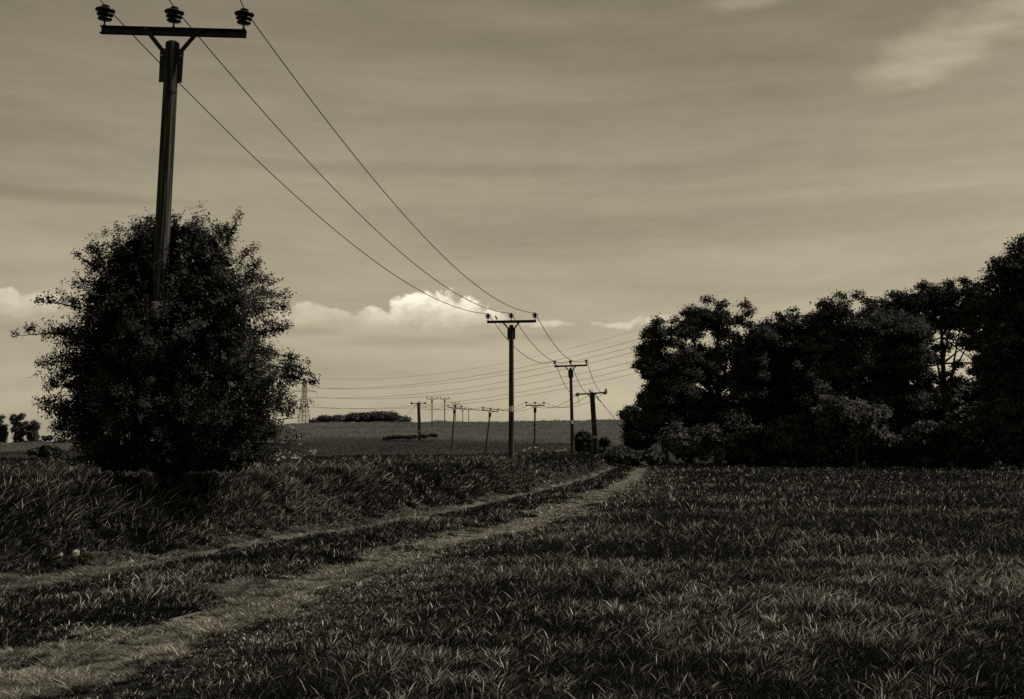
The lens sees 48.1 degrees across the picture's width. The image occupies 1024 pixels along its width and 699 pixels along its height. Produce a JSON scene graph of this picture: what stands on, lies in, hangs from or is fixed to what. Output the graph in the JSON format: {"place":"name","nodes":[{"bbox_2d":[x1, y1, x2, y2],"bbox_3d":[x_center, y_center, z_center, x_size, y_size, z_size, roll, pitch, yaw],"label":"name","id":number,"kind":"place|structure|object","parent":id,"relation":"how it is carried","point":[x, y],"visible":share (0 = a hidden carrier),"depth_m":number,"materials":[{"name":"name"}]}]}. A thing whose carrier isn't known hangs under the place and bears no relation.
{"place":"outdoors","nodes":[
{"label":"outdoors","id":0,"kind":"place"},
{"bbox_2d":[0,462,650,698],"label":"track","id":1,"kind":"structure","parent":0,"point":[310,588],"depth_m":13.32,"materials":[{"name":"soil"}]},
{"bbox_2d":[0,461,646,673],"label":"track strip grass","id":2,"kind":"structure","parent":1,"relation":"on","point":[162,589],"depth_m":13.78,"materials":[{"name":"green plant"}]},
{"bbox_2d":[0,420,1014,698],"bbox_3d":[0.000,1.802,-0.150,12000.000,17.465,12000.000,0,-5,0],"label":"ground","id":3,"kind":"structure","parent":0,"point":[554,434],"depth_m":183.84,"materials":[{"name":"soil"}]},
{"bbox_2d":[0,414,8,442],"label":"thin tree","id":4,"kind":"object","parent":3,"relation":"on","point":[4,434],"visible":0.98,"depth_m":333.58,"materials":[{"name":"green plant"}]},
{"bbox_2d":[6,412,29,442],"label":"thin tree","id":5,"kind":"object","parent":3,"relation":"on","point":[17,429],"visible":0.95,"depth_m":333.40,"materials":[{"name":"green plant"}]},
{"bbox_2d":[24,419,41,441],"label":"thin tree","id":6,"kind":"object","parent":3,"relation":"on","point":[32,433],"visible":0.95,"depth_m":333.38,"materials":[{"name":"green plant"}]},
{"bbox_2d":[25,444,65,457],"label":"lone bush","id":7,"kind":"object","parent":3,"relation":"on","point":[47,451],"visible":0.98,"depth_m":129.06,"materials":[{"name":"green plant"}]},
{"bbox_2d":[41,435,53,441],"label":"skyline bush","id":8,"kind":"object","parent":3,"relation":"on","point":[45,438],"visible":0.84,"depth_m":318.24,"materials":[{"name":"green plant"}]},
{"bbox_2d":[73,549,79,571],"bbox_3d":[-5.376,2.649,14.129,0.086,0.373,0.087,0,-5,0],"label":"seed head","id":9,"kind":"object","parent":3,"relation":"on","point":[77,552],"visible":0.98,"depth_m":14.13},
{"bbox_2d":[125,471,136,483],"bbox_3d":[-5.964,2.084,17.893,0.187,0.387,0.277,0,-5,0],"label":"cow parsley","id":10,"kind":"object","parent":3,"relation":"on","point":[127,474],"visible":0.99,"depth_m":17.89,"materials":[{"name":"white plant"}]},
{"bbox_2d":[141,470,153,488],"bbox_3d":[-5.663,2.143,17.816,0.213,0.543,0.192,0,-5,0],"label":"cow parsley","id":11,"kind":"object","parent":3,"relation":"on","point":[148,474],"visible":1,"depth_m":17.80,"materials":[{"name":"plant"}]},
{"bbox_2d":[8,201,320,490],"bbox_3d":[-5.661,-0.048,19.211,5.192,4.828,3.958,0,-5,0],"label":"hawthorn bush","id":12,"kind":"object","parent":3,"relation":"on","point":[212,341],"visible":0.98,"depth_m":18.32,"materials":[{"name":"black plant"}]},
{"bbox_2d":[95,4,253,491],"bbox_3d":[-5.652,-1.505,18.489,2.609,8.290,0.324,2,-5,0],"label":"utility pole","id":13,"kind":"object","parent":3,"relation":"on","point":[171,64],"visible":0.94,"depth_m":18.61,"materials":[{"name":"brown wood"}]},
{"bbox_2d":[100,0,577,394],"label":"overhead wire","id":14,"kind":"object","parent":13,"relation":"attached to","point":[315,213],"visible":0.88,"depth_m":29.18,"materials":[{"name":"black metal"}]},
{"bbox_2d":[169,0,591,393],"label":"overhead wire","id":15,"kind":"object","parent":13,"relation":"attached to","point":[346,201],"visible":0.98,"depth_m":27.51,"materials":[{"name":"black metal"}]},
{"bbox_2d":[240,0,605,392],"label":"overhead wire","id":16,"kind":"object","parent":13,"relation":"attached to","point":[391,200],"visible":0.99,"depth_m":27.49,"materials":[{"name":"black metal"}]},
{"bbox_2d":[276,449,285,472],"bbox_3d":[-4.454,2.345,22.104,0.255,0.861,0.160,3,-6,-33],"label":"cow parsley","id":17,"kind":"object","parent":3,"relation":"on","point":[281,460],"visible":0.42,"depth_m":22.09,"materials":[{"name":"plant"}]},
{"bbox_2d":[277,456,285,488],"bbox_3d":[-4.435,2.424,22.033,0.181,0.767,0.212,0,-5,0],"label":"cow parsley","id":18,"kind":"object","parent":3,"relation":"on","point":[283,457],"visible":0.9,"depth_m":22.02,"materials":[{"name":"white plant"}]},
{"bbox_2d":[291,454,299,481],"bbox_3d":[-4.245,2.433,22.363,0.212,0.786,0.278,0,-5,0],"label":"cow parsley","id":19,"kind":"object","parent":3,"relation":"on","point":[295,457],"visible":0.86,"depth_m":22.37,"materials":[{"name":"white plant"}]},
{"bbox_2d":[291,380,315,423],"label":"pylon","id":20,"kind":"object","parent":3,"relation":"on","point":[304,402],"visible":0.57,"depth_m":879.39,"materials":[{"name":"metal"}]},
{"bbox_2d":[298,368,630,408],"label":"pylon wire","id":21,"kind":"object","parent":20,"relation":"attached to","point":[458,401],"visible":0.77,"depth_m":738.94,"materials":[{"name":"grey metal"}]},
{"bbox_2d":[300,339,637,387],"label":"pylon wire","id":22,"kind":"object","parent":20,"relation":"attached to","point":[496,372],"visible":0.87,"depth_m":685.65,"materials":[{"name":"grey metal"}]},
{"bbox_2d":[309,352,632,397],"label":"pylon wire","id":23,"kind":"object","parent":20,"relation":"attached to","point":[487,384],"visible":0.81,"depth_m":696.45,"materials":[{"name":"grey metal"}]},
{"bbox_2d":[324,347,630,388],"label":"pylon wire","id":24,"kind":"object","parent":20,"relation":"attached to","point":[488,377],"visible":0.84,"depth_m":715.53,"materials":[{"name":"grey metal"}]},
{"bbox_2d":[322,372,639,408],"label":"pylon wire","id":25,"kind":"object","parent":20,"relation":"attached to","point":[506,398],"visible":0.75,"depth_m":698.78,"materials":[{"name":"grey metal"}]},
{"bbox_2d":[317,306,710,378],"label":"pylon wire","id":26,"kind":"object","parent":20,"relation":"attached to","point":[521,359],"visible":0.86,"depth_m":676.58,"materials":[{"name":"grey metal"}]},
{"bbox_2d":[320,339,715,398],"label":"pylon wire","id":27,"kind":"object","parent":20,"relation":"attached to","point":[490,389],"visible":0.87,"depth_m":724.95,"materials":[{"name":"grey metal"}]},
{"bbox_2d":[0,450,617,577],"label":"verge grass","id":28,"kind":"structure","parent":3,"relation":"on","point":[35,490],"depth_m":20.17,"materials":[{"name":"green plant"}]},
{"bbox_2d":[308,449,316,470],"bbox_3d":[-4.130,2.422,23.885,0.197,0.677,0.269,3,-6,-32],"label":"cow parsley","id":29,"kind":"object","parent":3,"relation":"on","point":[310,451],"visible":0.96,"depth_m":23.91,"materials":[{"name":"white plant"}]},
{"bbox_2d":[308,410,412,422],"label":"hedgerow","id":30,"kind":"object","parent":3,"relation":"on","point":[373,416],"visible":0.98,"depth_m":297.27,"materials":[{"name":"green plant"}]},
{"bbox_2d":[382,401,425,440],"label":"twin pole","id":31,"kind":"object","parent":3,"relation":"on","point":[419,420],"visible":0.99,"depth_m":214.50,"materials":[{"name":"brown wood"}]},
{"bbox_2d":[382,433,438,440],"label":"scrub patch","id":32,"kind":"object","parent":3,"relation":"on","point":[409,436],"visible":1,"depth_m":210.91,"materials":[{"name":"green plant"}]},
{"bbox_2d":[447,405,461,450],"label":"utility pole","id":33,"kind":"object","parent":3,"relation":"on","point":[454,410],"visible":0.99,"depth_m":174.58,"materials":[{"name":"brown wood"}]},
{"bbox_2d":[482,407,499,452],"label":"utility pole","id":34,"kind":"object","parent":3,"relation":"on","point":[489,416],"visible":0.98,"depth_m":159.62,"materials":[{"name":"brown wood"}]},
{"bbox_2d":[0,419,1004,464],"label":"hillside grass","id":35,"kind":"structure","parent":3,"relation":"on","point":[27,444],"depth_m":222.89,"materials":[{"name":"green plant"}]},
{"bbox_2d":[485,312,537,457],"bbox_3d":[-0.024,1.905,54.730,2.609,7.359,0.324,-1,-5,9],"label":"utility pole","id":36,"kind":"object","parent":3,"relation":"on","point":[511,333],"visible":0.98,"depth_m":54.73,"materials":[{"name":"brown wood"}]},
{"bbox_2d":[525,401,544,451],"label":"utility pole","id":37,"kind":"object","parent":3,"relation":"on","point":[534,420],"visible":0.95,"depth_m":139.70,"materials":[{"name":"brown wood"}]},
{"bbox_2d":[554,359,588,452],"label":"utility pole","id":38,"kind":"object","parent":3,"relation":"on","point":[570,373],"visible":0.91,"depth_m":81.90,"materials":[{"name":"brown wood"}]},
{"bbox_2d":[568,429,612,451],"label":"dark bush","id":39,"kind":"object","parent":3,"relation":"on","point":[583,440],"visible":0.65,"depth_m":110.22,"materials":[{"name":"green plant"}]},
{"bbox_2d":[575,388,622,451],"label":"twin pole","id":40,"kind":"object","parent":3,"relation":"on","point":[594,423],"visible":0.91,"depth_m":107.70,"materials":[{"name":"brown wood"}]},
{"bbox_2d":[413,396,574,409],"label":"overhead wire","id":41,"kind":"object","parent":40,"relation":"attached to","point":[492,409],"visible":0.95,"depth_m":157.14,"materials":[{"name":"black metal"}]},
{"bbox_2d":[420,396,586,410],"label":"overhead wire","id":42,"kind":"object","parent":40,"relation":"attached to","point":[508,410],"visible":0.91,"depth_m":151.83,"materials":[{"name":"black metal"}]},
{"bbox_2d":[426,395,600,410],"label":"overhead wire","id":43,"kind":"object","parent":40,"relation":"attached to","point":[521,410],"visible":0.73,"depth_m":147.01,"materials":[{"name":"black metal"}]},
{"bbox_2d":[599,445,645,466],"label":"bramble bush","id":44,"kind":"object","parent":3,"relation":"on","point":[619,454],"visible":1,"depth_m":87.02,"materials":[{"name":"green plant"}]},
{"bbox_2d":[613,403,659,451],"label":"bush","id":45,"kind":"object","parent":3,"relation":"on","point":[633,437],"visible":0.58,"depth_m":95.20,"materials":[{"name":"plant"}]},
{"bbox_2d":[640,447,664,466],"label":"bush","id":46,"kind":"object","parent":3,"relation":"on","point":[650,457],"visible":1,"depth_m":85.35,"materials":[{"name":"green plant"}]},
{"bbox_2d":[627,313,706,465],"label":"ash tree","id":47,"kind":"object","parent":3,"relation":"on","point":[666,385],"visible":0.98,"depth_m":91.31,"materials":[{"name":"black plant"}]},
{"bbox_2d":[657,420,729,465],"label":"pale shrub","id":48,"kind":"object","parent":3,"relation":"on","point":[679,442],"visible":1,"depth_m":83.12,"materials":[{"name":"grey plant"}]},
{"bbox_2d":[668,383,722,463],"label":"shaded tree","id":49,"kind":"object","parent":3,"relation":"on","point":[689,459],"visible":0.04,"depth_m":103.21,"materials":[{"name":"green plant"}]},
{"bbox_2d":[667,294,780,465],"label":"round topped tree","id":50,"kind":"object","parent":3,"relation":"on","point":[726,412],"visible":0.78,"depth_m":93.53,"materials":[{"name":"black plant"}]},
{"bbox_2d":[723,423,776,466],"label":"undergrowth bush","id":51,"kind":"object","parent":3,"relation":"on","point":[744,445],"visible":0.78,"depth_m":86.62,"materials":[{"name":"green plant"}]},
{"bbox_2d":[728,328,783,426],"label":"shaded tree","id":52,"kind":"object","parent":3,"relation":"on","point":[760,422],"visible":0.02,"depth_m":105.03,"materials":[{"name":"green plant"}]},
{"bbox_2d":[738,305,832,435],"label":"spiky tree","id":53,"kind":"object","parent":3,"relation":"on","point":[790,368],"visible":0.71,"depth_m":96.05,"materials":[{"name":"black plant"}]},
{"bbox_2d":[757,412,824,466],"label":"undergrowth bush","id":54,"kind":"object","parent":3,"relation":"on","point":[786,440],"visible":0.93,"depth_m":84.84,"materials":[{"name":"black plant"}]},
{"bbox_2d":[792,329,867,420],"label":"shaded tree","id":55,"kind":"object","parent":3,"relation":"on","point":[835,387],"visible":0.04,"depth_m":101.03,"materials":[{"name":"green plant"}]},
{"bbox_2d":[809,392,898,467],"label":"tree","id":56,"kind":"object","parent":3,"relation":"on","point":[858,423],"visible":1,"depth_m":79.16,"materials":[{"name":"black plant"}]},
{"bbox_2d":[796,289,941,467],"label":"broad tree","id":57,"kind":"object","parent":3,"relation":"on","point":[870,344],"visible":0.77,"depth_m":85.20,"materials":[{"name":"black plant"}]},
{"bbox_2d":[847,431,911,467],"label":"undergrowth bush","id":58,"kind":"object","parent":3,"relation":"on","point":[879,456],"visible":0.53,"depth_m":81.05,"materials":[{"name":"green plant"}]},
{"bbox_2d":[883,392,909,434],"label":"shaded tree","id":59,"kind":"object","parent":3,"relation":"on","point":[894,424],"visible":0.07,"depth_m":98.46,"materials":[{"name":"green plant"}]},
{"bbox_2d":[899,418,950,467],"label":"undergrowth bush","id":60,"kind":"object","parent":3,"relation":"on","point":[922,446],"visible":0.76,"depth_m":78.88,"materials":[{"name":"black plant"}]},
{"bbox_2d":[860,275,1003,466],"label":"open tree","id":61,"kind":"object","parent":3,"relation":"on","point":[931,303],"visible":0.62,"depth_m":89.72,"materials":[{"name":"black plant"}]},
{"bbox_2d":[901,375,994,427],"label":"shaded tree","id":62,"kind":"object","parent":3,"relation":"on","point":[965,394],"visible":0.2,"depth_m":96.19,"materials":[{"name":"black plant"}]},
{"bbox_2d":[935,401,999,468],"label":"undergrowth bush","id":63,"kind":"object","parent":3,"relation":"on","point":[965,448],"visible":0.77,"depth_m":76.87,"materials":[{"name":"black plant"}]},
{"bbox_2d":[963,233,1023,455],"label":"edge tree","id":64,"kind":"object","parent":3,"relation":"on","point":[1007,295],"visible":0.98,"depth_m":73.65,"materials":[{"name":"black plant"}]},
{"bbox_2d":[977,311,1023,466],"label":"shaded tree","id":65,"kind":"object","parent":3,"relation":"on","point":[997,392],"visible":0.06,"depth_m":91.38,"materials":[{"name":"green plant"}]},
{"bbox_2d":[0,0,1023,442],"label":"sky","id":66,"kind":"structure","parent":0,"point":[598,169],"materials":[{"name":"grey"}]},
{"bbox_2d":[44,461,1023,698],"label":"field grass","id":67,"kind":"structure","parent":0,"point":[827,575],"depth_m":10.46,"materials":[{"name":"green plant"}]}
]}

